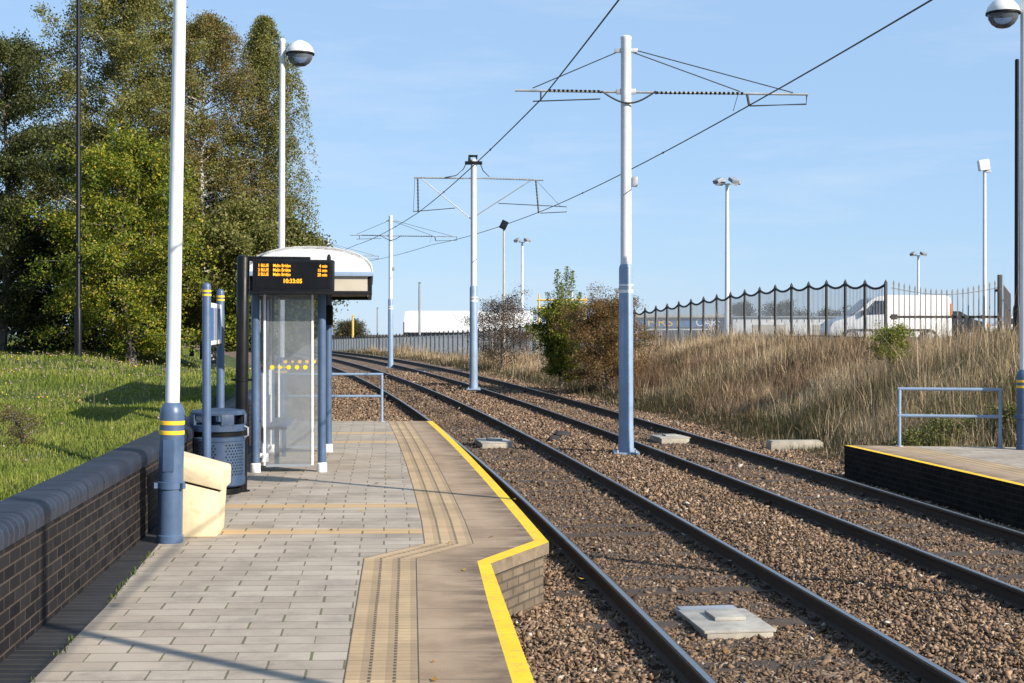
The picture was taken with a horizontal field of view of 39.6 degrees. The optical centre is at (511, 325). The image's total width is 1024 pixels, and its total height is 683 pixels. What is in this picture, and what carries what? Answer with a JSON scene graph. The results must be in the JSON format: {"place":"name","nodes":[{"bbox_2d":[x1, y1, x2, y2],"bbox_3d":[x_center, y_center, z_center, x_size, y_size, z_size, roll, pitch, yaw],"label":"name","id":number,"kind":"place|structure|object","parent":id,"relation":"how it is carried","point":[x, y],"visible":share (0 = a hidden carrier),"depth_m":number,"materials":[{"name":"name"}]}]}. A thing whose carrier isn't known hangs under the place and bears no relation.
{"place":"outdoors","nodes":[
{"label":"outdoors","id":0,"kind":"place"},
{"bbox_2d":[0,0,1019,334],"label":"sky","id":1,"kind":"structure","parent":0,"point":[878,166],"materials":[{"name":"blue"}]},
{"bbox_2d":[0,335,1023,682],"bbox_3d":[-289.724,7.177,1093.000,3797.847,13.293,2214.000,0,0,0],"label":"ground","id":2,"kind":"structure","parent":0,"point":[296,383],"depth_m":17.73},
{"bbox_2d":[0,401,46,444],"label":"shrub","id":3,"kind":"object","parent":2,"relation":"on","point":[21,435],"visible":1,"depth_m":12.40,"materials":[{"name":"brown plant"}]},
{"bbox_2d":[0,26,105,351],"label":"dark tree","id":4,"kind":"object","parent":2,"relation":"on","point":[19,153],"visible":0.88,"depth_m":33.86,"materials":[{"name":"green plant"}]},
{"bbox_2d":[1,212,135,351],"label":"shrub","id":5,"kind":"object","parent":2,"relation":"on","point":[34,342],"visible":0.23,"depth_m":35.33,"materials":[{"name":"green plant"}]},
{"bbox_2d":[75,0,81,358],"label":"tall pole","id":6,"kind":"object","parent":2,"relation":"on","point":[78,329],"visible":0.91,"depth_m":30.46,"materials":[{"name":"metal"}]},
{"bbox_2d":[11,121,155,345],"bbox_3d":[-12.356,-2.534,40.507,6.131,6.928,5.607,0,0,0],"label":"shrub","id":7,"kind":"object","parent":2,"relation":"on","point":[72,173],"visible":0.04,"depth_m":39.89,"materials":[{"name":"green plant"}]},
{"bbox_2d":[1,118,225,364],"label":"field maple","id":8,"kind":"object","parent":2,"relation":"on","point":[100,248],"visible":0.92,"depth_m":32.31,"materials":[{"name":"green plant"}]},
{"bbox_2d":[9,0,233,356],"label":"birch tree","id":9,"kind":"object","parent":2,"relation":"on","point":[125,48],"visible":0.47,"depth_m":35.60,"materials":[{"name":"green plant"}]},
{"bbox_2d":[0,351,250,416],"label":"seed heads","id":10,"kind":"object","parent":2,"relation":"on","point":[77,392],"visible":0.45,"depth_m":22.97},
{"bbox_2d":[0,389,250,662],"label":"brick wall","id":11,"kind":"structure","parent":2,"relation":"on","point":[68,537],"depth_m":9.28,"materials":[{"name":"brick"}]},
{"bbox_2d":[0,340,250,499],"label":"grass","id":12,"kind":"structure","parent":2,"relation":"on","point":[30,472],"depth_m":17.41,"materials":[{"name":"plant"}]},
{"bbox_2d":[1,350,250,500],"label":"wildflowers","id":13,"kind":"object","parent":2,"relation":"on","point":[61,423],"visible":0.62,"depth_m":23.12,"materials":[{"name":"yellow plant"}]},
{"bbox_2d":[134,148,272,358],"bbox_3d":[-8.952,-2.075,39.524,5.990,6.011,5.682,0,0,0],"label":"shrub","id":14,"kind":"object","parent":2,"relation":"on","point":[209,204],"visible":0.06,"depth_m":39.04,"materials":[{"name":"green plant"}]},
{"bbox_2d":[106,9,317,366],"bbox_3d":[-8.031,-3.628,37.401,5.342,9.416,5.296,0,0,-40],"label":"birch tree","id":15,"kind":"object","parent":2,"relation":"on","point":[215,26],"visible":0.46,"depth_m":36.91,"materials":[{"name":"green plant"}]},
{"bbox_2d":[159,191,332,351],"bbox_3d":[-6.477,-1.167,34.346,4.309,4.195,4.342,0,0,0],"label":"shrub","id":16,"kind":"object","parent":2,"relation":"on","point":[230,240],"visible":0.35,"depth_m":33.98,"materials":[{"name":"green plant"}]},
{"bbox_2d":[196,12,323,238],"bbox_3d":[-6.626,-3.644,38.017,3.339,9.449,3.408,0,0,-37],"label":"birch tree","id":17,"kind":"object","parent":2,"relation":"on","point":[263,53],"visible":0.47,"depth_m":37.82,"materials":[{"name":"green plant"}]},
{"bbox_2d":[212,274,317,353],"bbox_3d":[-5.934,-0.273,33.846,2.815,2.406,3.277,0,0,0],"label":"shrub","id":18,"kind":"object","parent":2,"relation":"on","point":[294,312],"visible":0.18,"depth_m":33.49,"materials":[{"name":"green plant"}]},
{"bbox_2d":[0,421,548,682],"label":"platform","id":19,"kind":"structure","parent":2,"relation":"on","point":[276,579],"depth_m":9.83,"materials":[{"name":"concrete"}]},
{"bbox_2d":[31,551,154,682],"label":"weeds","id":20,"kind":"object","parent":19,"relation":"on","point":[112,596],"visible":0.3,"depth_m":9.39,"materials":[{"name":"green plant"}]},
{"bbox_2d":[153,0,185,543],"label":"street lamp","id":21,"kind":"object","parent":19,"relation":"on","point":[170,484],"visible":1,"depth_m":11.65,"materials":[{"name":"metal"}]},
{"bbox_2d":[163,440,173,471],"bbox_3d":[-2.802,1.060,11.599,0.090,0.260,0.006,1,0,0],"label":"access door","id":22,"kind":"structure","parent":21,"relation":"in","point":[168,445],"depth_m":11.60,"materials":[{"name":"blue paint"}]},
{"bbox_2d":[182,451,230,536],"bbox_3d":[-2.681,1.441,12.247,0.475,0.678,0.604,0,0,-5],"label":"grit bin","id":23,"kind":"object","parent":19,"relation":"on","point":[207,480],"visible":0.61,"depth_m":11.97,"materials":[{"name":"beige plastic"}]},
{"bbox_2d":[202,283,224,458],"bbox_3d":[-3.200,0.672,15.275,0.119,2.215,2.086,0,0,-8],"label":"information board","id":24,"kind":"object","parent":19,"relation":"on","point":[212,325],"visible":0.88,"depth_m":14.28,"materials":[{"name":"blue paint"}]},
{"bbox_2d":[189,408,248,494],"bbox_3d":[-3.105,1.330,15.150,0.631,0.900,0.580,0,0,0],"label":"litter bin","id":25,"kind":"object","parent":19,"relation":"on","point":[228,438],"visible":0.64,"depth_m":14.95,"materials":[{"name":"metal"}]},
{"bbox_2d":[231,254,334,491],"bbox_3d":[-2.475,0.505,15.300,1.090,2.560,0.200,1,0,0],"label":"departure display","id":26,"kind":"object","parent":19,"relation":"on","point":[286,274],"visible":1,"depth_m":15.22,"materials":[{"name":"black paint"}]},
{"bbox_2d":[275,38,314,417],"bbox_3d":[-3.654,-1.585,24.032,0.653,6.530,0.483,0,0,22],"label":"street lamp","id":27,"kind":"object","parent":19,"relation":"on","point":[299,48],"visible":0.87,"depth_m":23.95,"materials":[{"name":"metal"}]},
{"bbox_2d":[249,246,372,472],"bbox_3d":[-2.581,0.415,18.736,1.490,2.730,3.680,0,0,-6],"label":"tram shelter","id":28,"kind":"object","parent":19,"relation":"on","point":[353,275],"visible":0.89,"depth_m":17.34,"materials":[{"name":"blue paint"}]},
{"bbox_2d":[287,373,384,421],"bbox_3d":[-3.335,1.328,26.450,1.950,0.904,0.120,0,0,0],"label":"guard railing","id":29,"kind":"object","parent":19,"relation":"on","point":[380,396],"visible":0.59,"depth_m":26.43,"materials":[{"name":"metal"}]},
{"bbox_2d":[265,207,357,361],"bbox_3d":[-5.648,-1.094,36.990,2.839,4.048,3.226,0,0,-35],"label":"shrub","id":30,"kind":"object","parent":2,"relation":"on","point":[310,235],"visible":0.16,"depth_m":36.55,"materials":[{"name":"green plant"}]},
{"bbox_2d":[332,316,371,337],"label":"distant tree","id":31,"kind":"object","parent":2,"relation":"on","point":[359,328],"visible":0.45,"depth_m":149.08,"materials":[{"name":"green plant"}]},
{"bbox_2d":[350,215,456,367],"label":"overhead mast","id":32,"kind":"object","parent":2,"relation":"on","point":[390,317],"visible":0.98,"depth_m":67.52,"materials":[{"name":"metal"}]},
{"bbox_2d":[418,282,420,334],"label":"lamp post","id":33,"kind":"object","parent":2,"relation":"on","point":[419,309],"visible":0.84,"depth_m":109.96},
{"bbox_2d":[403,311,545,352],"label":"warehouse","id":34,"kind":"structure","parent":2,"relation":"on","point":[432,322],"depth_m":121.70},
{"bbox_2d":[413,155,566,390],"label":"overhead mast","id":35,"kind":"object","parent":2,"relation":"on","point":[473,382],"visible":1,"depth_m":44.72,"materials":[{"name":"metal"}]},
{"bbox_2d":[474,438,512,448],"bbox_3d":[-0.360,2.179,26.600,0.594,0.152,1.127,0,0,-9],"label":"cable box","id":36,"kind":"object","parent":2,"relation":"on","point":[484,443],"visible":0.99,"depth_m":26.08,"materials":[{"name":"concrete"}]},
{"bbox_2d":[275,352,716,682],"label":"rail","id":37,"kind":"object","parent":2,"relation":"on","point":[681,663],"visible":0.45,"depth_m":11.91,"materials":[{"name":"metal"}]},
{"bbox_2d":[451,284,540,369],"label":"shrub","id":38,"kind":"object","parent":2,"relation":"on","point":[497,308],"visible":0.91,"depth_m":61.69,"materials":[{"name":"brown plant"}]},
{"bbox_2d":[499,220,508,350],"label":"floodlight mast","id":39,"kind":"object","parent":2,"relation":"on","point":[503,222],"visible":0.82,"depth_m":74.95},
{"bbox_2d":[514,238,530,309],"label":"floodlight mast","id":40,"kind":"object","parent":2,"relation":"on","point":[526,240],"visible":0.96,"depth_m":125.90,"materials":[{"name":"metal"}]},
{"bbox_2d":[481,457,579,460],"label":"sleeper","id":41,"kind":"object","parent":2,"relation":"on","point":[482,459],"visible":0.13,"depth_m":24.09,"materials":[{"name":"concrete"}]},
{"bbox_2d":[504,476,590,482],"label":"sleeper","id":42,"kind":"object","parent":2,"relation":"on","point":[568,480],"visible":0.18,"depth_m":20.76,"materials":[{"name":"concrete"}]},
{"bbox_2d":[495,469,602,472],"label":"sleeper","id":43,"kind":"object","parent":2,"relation":"on","point":[518,471],"visible":0.04,"depth_m":22.01,"materials":[{"name":"concrete"}]},
{"bbox_2d":[523,266,586,388],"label":"shrub","id":44,"kind":"object","parent":2,"relation":"on","point":[553,347],"visible":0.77,"depth_m":46.66,"materials":[{"name":"green plant"}]},
{"bbox_2d":[500,474,614,477],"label":"sleeper","id":45,"kind":"object","parent":2,"relation":"on","point":[520,476],"visible":0.06,"depth_m":21.46,"materials":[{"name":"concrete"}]},
{"bbox_2d":[537,291,587,350],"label":"scaffold frame","id":46,"kind":"object","parent":2,"relation":"on","point":[539,299],"visible":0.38,"depth_m":74.97,"materials":[{"name":"yellow metal"}]},
{"bbox_2d":[518,486,610,493],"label":"sleeper","id":47,"kind":"object","parent":2,"relation":"on","point":[603,489],"visible":0.16,"depth_m":19.43,"materials":[{"name":"concrete"}]},
{"bbox_2d":[525,492,646,499],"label":"sleeper","id":48,"kind":"object","parent":2,"relation":"on","point":[602,497],"visible":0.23,"depth_m":18.79,"materials":[{"name":"concrete"}]},
{"bbox_2d":[311,279,887,355],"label":"metal fence","id":49,"kind":"object","parent":2,"relation":"on","point":[730,309],"visible":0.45,"depth_m":52.87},
{"bbox_2d":[538,499,665,505],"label":"sleeper","id":50,"kind":"object","parent":2,"relation":"on","point":[623,501],"visible":0.18,"depth_m":18.15,"materials":[{"name":"concrete"}]},
{"bbox_2d":[550,281,662,388],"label":"shrub","id":51,"kind":"object","parent":2,"relation":"on","point":[598,325],"visible":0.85,"depth_m":43.71,"materials":[{"name":"brown plant"}]},
{"bbox_2d":[535,520,697,528],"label":"sleeper","id":52,"kind":"object","parent":2,"relation":"on","point":[658,522],"visible":0.19,"depth_m":16.15,"materials":[{"name":"concrete"}]},
{"bbox_2d":[548,512,685,520],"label":"sleeper","id":53,"kind":"object","parent":2,"relation":"on","point":[648,514],"visible":0.16,"depth_m":16.77,"materials":[{"name":"concrete"}]},
{"bbox_2d":[549,538,694,546],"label":"sleeper","id":54,"kind":"object","parent":2,"relation":"on","point":[687,541],"visible":0.16,"depth_m":14.85,"materials":[{"name":"concrete"}]},
{"bbox_2d":[285,352,967,682],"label":"rail","id":55,"kind":"object","parent":2,"relation":"on","point":[892,652],"visible":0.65,"depth_m":12.59,"materials":[{"name":"metal"}]},
{"bbox_2d":[541,527,718,537],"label":"sleeper","id":56,"kind":"object","parent":2,"relation":"on","point":[669,532],"visible":0.2,"depth_m":15.43,"materials":[{"name":"concrete"}]},
{"bbox_2d":[544,547,758,558],"bbox_3d":[1.327,2.308,14.160,2.400,0.172,0.240,0,0,-7],"label":"sleeper","id":57,"kind":"object","parent":2,"relation":"on","point":[705,550],"visible":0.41,"depth_m":14.15,"materials":[{"name":"concrete"}]},
{"bbox_2d":[293,370,1023,682],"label":"ballast","id":58,"kind":"structure","parent":2,"relation":"on","point":[803,539],"depth_m":13.99,"materials":[{"name":"gravel"}]},
{"bbox_2d":[305,425,1023,679],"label":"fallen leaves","id":59,"kind":"object","parent":58,"relation":"on","point":[435,678],"visible":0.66,"depth_m":14.78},
{"bbox_2d":[515,35,807,455],"bbox_3d":[2.595,-1.395,24.700,5.091,7.290,0.440,0,0,0],"label":"overhead mast","id":60,"kind":"object","parent":2,"relation":"on","point":[626,435],"visible":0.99,"depth_m":24.62,"materials":[{"name":"metal"}]},
{"bbox_2d":[344,0,618,249],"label":"contact wire","id":61,"kind":"object","parent":60,"relation":"hanging from","point":[607,14],"visible":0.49,"depth_m":25.74,"materials":[{"name":"metal"}]},
{"bbox_2d":[370,0,931,260],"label":"contact wire","id":62,"kind":"object","parent":60,"relation":"hanging from","point":[908,13],"visible":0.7,"depth_m":24.12,"materials":[{"name":"metal"}]},
{"bbox_2d":[301,350,1023,610],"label":"rail","id":63,"kind":"object","parent":2,"relation":"on","point":[997,588],"visible":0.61,"depth_m":16.28,"materials":[{"name":"metal"}]},
{"bbox_2d":[545,558,781,569],"bbox_3d":[1.412,2.313,13.500,2.400,0.172,0.240,0,0,-7],"label":"sleeper","id":64,"kind":"object","parent":2,"relation":"on","point":[724,562],"visible":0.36,"depth_m":13.47,"materials":[{"name":"wood"}]},
{"bbox_2d":[307,349,1023,548],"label":"rail","id":65,"kind":"object","parent":2,"relation":"on","point":[979,527],"visible":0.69,"depth_m":20.97,"materials":[{"name":"metal"}]},
{"bbox_2d":[543,569,794,582],"bbox_3d":[1.466,2.306,12.840,2.400,0.172,0.240,0,0,-7],"label":"sleeper","id":66,"kind":"object","parent":2,"relation":"on","point":[742,573],"visible":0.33,"depth_m":12.79,"materials":[{"name":"wood"}]},
{"bbox_2d":[650,434,690,443],"bbox_3d":[3.050,2.179,27.600,0.594,0.152,0.882,0,0,-10],"label":"cable box","id":67,"kind":"object","parent":2,"relation":"on","point":[669,438],"visible":0.96,"depth_m":27.20,"materials":[{"name":"concrete"}]},
{"bbox_2d":[636,315,714,344],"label":"showroom","id":68,"kind":"structure","parent":2,"relation":"on","point":[710,317],"depth_m":94.86,"materials":[{"name":"metal"}]},
{"bbox_2d":[336,281,1019,463],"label":"dry grass","id":69,"kind":"structure","parent":2,"relation":"on","point":[724,383],"depth_m":32.35,"materials":[{"name":"plant"}]},
{"bbox_2d":[552,581,828,597],"bbox_3d":[1.546,2.295,12.180,2.400,0.172,0.240,0,0,-7],"label":"sleeper","id":70,"kind":"object","parent":2,"relation":"on","point":[764,586],"visible":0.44,"depth_m":12.12,"materials":[{"name":"concrete"}]},
{"bbox_2d":[563,597,850,612],"bbox_3d":[1.592,2.309,11.520,2.400,0.172,0.240,0,0,-7],"label":"sleeper","id":71,"kind":"object","parent":2,"relation":"on","point":[783,601],"visible":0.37,"depth_m":11.53,"materials":[{"name":"wood"}]},
{"bbox_2d":[674,605,775,639],"bbox_3d":[1.600,2.264,10.850,0.540,0.152,0.980,0,0,-8],"label":"cable box","id":72,"kind":"object","parent":2,"relation":"on","point":[713,622],"visible":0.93,"depth_m":10.66,"materials":[{"name":"concrete"}]},
{"bbox_2d":[576,612,877,630],"bbox_3d":[1.685,2.297,10.860,2.400,0.172,0.240,0,0,-7],"label":"sleeper","id":73,"kind":"object","parent":2,"relation":"on","point":[813,618],"visible":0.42,"depth_m":10.81,"materials":[{"name":"wood"}]},
{"bbox_2d":[712,177,741,297],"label":"floodlight mast","id":74,"kind":"object","parent":2,"relation":"on","point":[720,181],"visible":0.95,"depth_m":79.90,"materials":[{"name":"metal"}]},
{"bbox_2d":[590,633,904,650],"bbox_3d":[1.738,2.312,10.200,2.400,0.172,0.240,0,0,-6],"label":"sleeper","id":75,"kind":"object","parent":2,"relation":"on","point":[839,637],"visible":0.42,"depth_m":10.17,"materials":[{"name":"wood"}]},
{"bbox_2d":[746,300,753,315],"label":"distant tree","id":76,"kind":"object","parent":2,"relation":"on","point":[748,309],"visible":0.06,"depth_m":149.39,"materials":[{"name":"grey plant"}]},
{"bbox_2d":[696,476,814,482],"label":"sleeper","id":77,"kind":"object","parent":2,"relation":"on","point":[809,478],"visible":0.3,"depth_m":20.75,"materials":[{"name":"wood"}]},
{"bbox_2d":[728,474,800,477],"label":"sleeper","id":78,"kind":"object","parent":2,"relation":"on","point":[780,475],"visible":0.1,"depth_m":21.42,"materials":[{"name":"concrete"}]},
{"bbox_2d":[604,653,956,673],"bbox_3d":[1.809,2.305,9.540,2.400,0.172,0.240,0,0,-6],"label":"sleeper","id":79,"kind":"object","parent":2,"relation":"on","point":[872,658],"visible":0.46,"depth_m":9.51,"materials":[{"name":"concrete"}]},
{"bbox_2d":[719,486,845,493],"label":"sleeper","id":80,"kind":"object","parent":2,"relation":"on","point":[735,490],"visible":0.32,"depth_m":19.42,"materials":[{"name":"concrete"}]},
{"bbox_2d":[761,299,810,315],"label":"distant tree","id":81,"kind":"object","parent":2,"relation":"on","point":[781,309],"visible":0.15,"depth_m":149.41,"materials":[{"name":"grey plant"}]},
{"bbox_2d":[746,316,840,335],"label":"industrial unit","id":82,"kind":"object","parent":2,"relation":"on","point":[749,321],"visible":0.17,"depth_m":94.00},
{"bbox_2d":[767,440,821,450],"bbox_3d":[5.150,2.170,25.900,0.950,0.170,0.360,0,0,-3],"label":"cable trough","id":83,"kind":"object","parent":2,"relation":"on","point":[777,444],"visible":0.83,"depth_m":25.73,"materials":[{"name":"concrete"}]},
{"bbox_2d":[739,492,865,499],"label":"sleeper","id":84,"kind":"object","parent":2,"relation":"on","point":[861,495],"visible":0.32,"depth_m":18.74,"materials":[{"name":"concrete"}]},
{"bbox_2d":[759,498,882,506],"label":"sleeper","id":85,"kind":"object","parent":2,"relation":"on","point":[877,500],"visible":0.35,"depth_m":18.14,"materials":[{"name":"concrete"}]},
{"bbox_2d":[769,505,905,512],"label":"sleeper","id":86,"kind":"object","parent":2,"relation":"on","point":[894,508],"visible":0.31,"depth_m":17.48,"materials":[{"name":"concrete"}]},
{"bbox_2d":[797,512,926,519],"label":"sleeper","id":87,"kind":"object","parent":2,"relation":"on","point":[877,518],"visible":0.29,"depth_m":16.78,"materials":[{"name":"concrete"}]},
{"bbox_2d":[813,520,950,528],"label":"sleeper","id":88,"kind":"object","parent":2,"relation":"on","point":[944,522],"visible":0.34,"depth_m":16.11,"materials":[{"name":"concrete"}]},
{"bbox_2d":[820,295,951,341],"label":"van","id":89,"kind":"object","parent":2,"relation":"on","point":[890,306],"visible":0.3,"depth_m":57.00,"materials":[{"name":"white metal"}]},
{"bbox_2d":[863,320,914,376],"bbox_3d":[8.199,0.667,31.003,1.177,1.684,1.539,0,0,39],"label":"shrub","id":90,"kind":"object","parent":2,"relation":"on","point":[892,333],"visible":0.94,"depth_m":30.85,"materials":[{"name":"green plant"}]},
{"bbox_2d":[831,528,978,537],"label":"sleeper","id":91,"kind":"object","parent":2,"relation":"on","point":[968,530],"visible":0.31,"depth_m":15.48,"materials":[{"name":"concrete"}]},
{"bbox_2d":[874,424,959,446],"bbox_3d":[6.383,2.027,22.483,1.460,1.020,1.555,0,0,0],"label":"bramble","id":92,"kind":"object","parent":2,"relation":"on","point":[908,439],"visible":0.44,"depth_m":22.39,"materials":[{"name":"green plant"}]},
{"bbox_2d":[909,251,926,294],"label":"floodlight mast","id":93,"kind":"object","parent":2,"relation":"on","point":[922,253],"visible":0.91,"depth_m":125.92,"materials":[{"name":"metal"}]},
{"bbox_2d":[841,538,1007,546],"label":"sleeper","id":94,"kind":"object","parent":2,"relation":"on","point":[863,542],"visible":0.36,"depth_m":14.81,"materials":[{"name":"concrete"}]},
{"bbox_2d":[844,445,1023,529],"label":"platform","id":95,"kind":"structure","parent":2,"relation":"on","point":[973,481],"depth_m":18.39,"materials":[{"name":"black brick"}]},
{"bbox_2d":[895,387,1004,447],"bbox_3d":[6.416,1.343,20.859,1.540,0.874,0.120,0,0,11],"label":"guard railing","id":96,"kind":"object","parent":95,"relation":"on","point":[998,416],"visible":1,"depth_m":20.84,"materials":[{"name":"metal"}]},
{"bbox_2d":[985,0,1023,449],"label":"street lamp","id":97,"kind":"object","parent":95,"relation":"on","point":[1003,8],"visible":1,"depth_m":20.41,"materials":[{"name":"metal"}]},
{"bbox_2d":[855,549,1023,556],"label":"sleeper","id":98,"kind":"object","parent":2,"relation":"on","point":[975,553],"visible":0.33,"depth_m":14.13,"materials":[{"name":"concrete"}]},
{"bbox_2d":[890,275,1001,340],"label":"palisade gate","id":99,"kind":"structure","parent":2,"relation":"on","point":[998,290],"depth_m":42.99,"materials":[{"name":"metal"}]},
{"bbox_2d":[908,410,984,446],"bbox_3d":[7.049,1.878,22.994,1.414,1.045,1.289,0,0,26],"label":"bramble","id":100,"kind":"object","parent":2,"relation":"on","point":[944,425],"visible":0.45,"depth_m":22.86,"materials":[{"name":"green plant"}]},
{"bbox_2d":[905,311,988,337],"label":"parked car","id":101,"kind":"object","parent":2,"relation":"on","point":[960,320],"visible":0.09,"depth_m":62.00,"materials":[{"name":"grey metal"}]},
{"bbox_2d":[895,561,1023,569],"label":"sleeper","id":102,"kind":"object","parent":2,"relation":"on","point":[989,564],"visible":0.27,"depth_m":13.48,"materials":[{"name":"concrete"}]},
{"bbox_2d":[933,585,989,597],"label":"sleeper","id":103,"kind":"object","parent":2,"relation":"on","point":[974,589],"visible":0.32,"depth_m":12.05,"materials":[{"name":"concrete"}]},
{"bbox_2d":[908,572,1023,582],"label":"sleeper","id":104,"kind":"object","parent":2,"relation":"on","point":[942,575],"visible":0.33,"depth_m":12.74,"materials":[{"name":"concrete"}]},
{"bbox_2d":[977,159,990,330],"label":"floodlight mast","id":105,"kind":"object","parent":2,"relation":"on","point":[983,165],"visible":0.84,"depth_m":61.93,"materials":[{"name":"metal"}]},
{"bbox_2d":[973,399,1016,437],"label":"bramble","id":106,"kind":"object","parent":2,"relation":"on","point":[1009,409],"visible":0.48,"depth_m":22.75,"materials":[{"name":"green plant"}]},
{"bbox_2d":[1003,286,1010,329],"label":"palisade fence","id":107,"kind":"object","parent":2,"relation":"on","point":[1006,298],"visible":0.45,"depth_m":40.36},
{"bbox_2d":[1013,59,1019,332],"bbox_3d":[11.720,-2.580,33.000,0.186,7.220,0.186,0,0,0],"label":"tall pole","id":108,"kind":"object","parent":2,"relation":"on","point":[1016,311],"visible":0.72,"depth_m":32.95,"materials":[{"name":"metal"}]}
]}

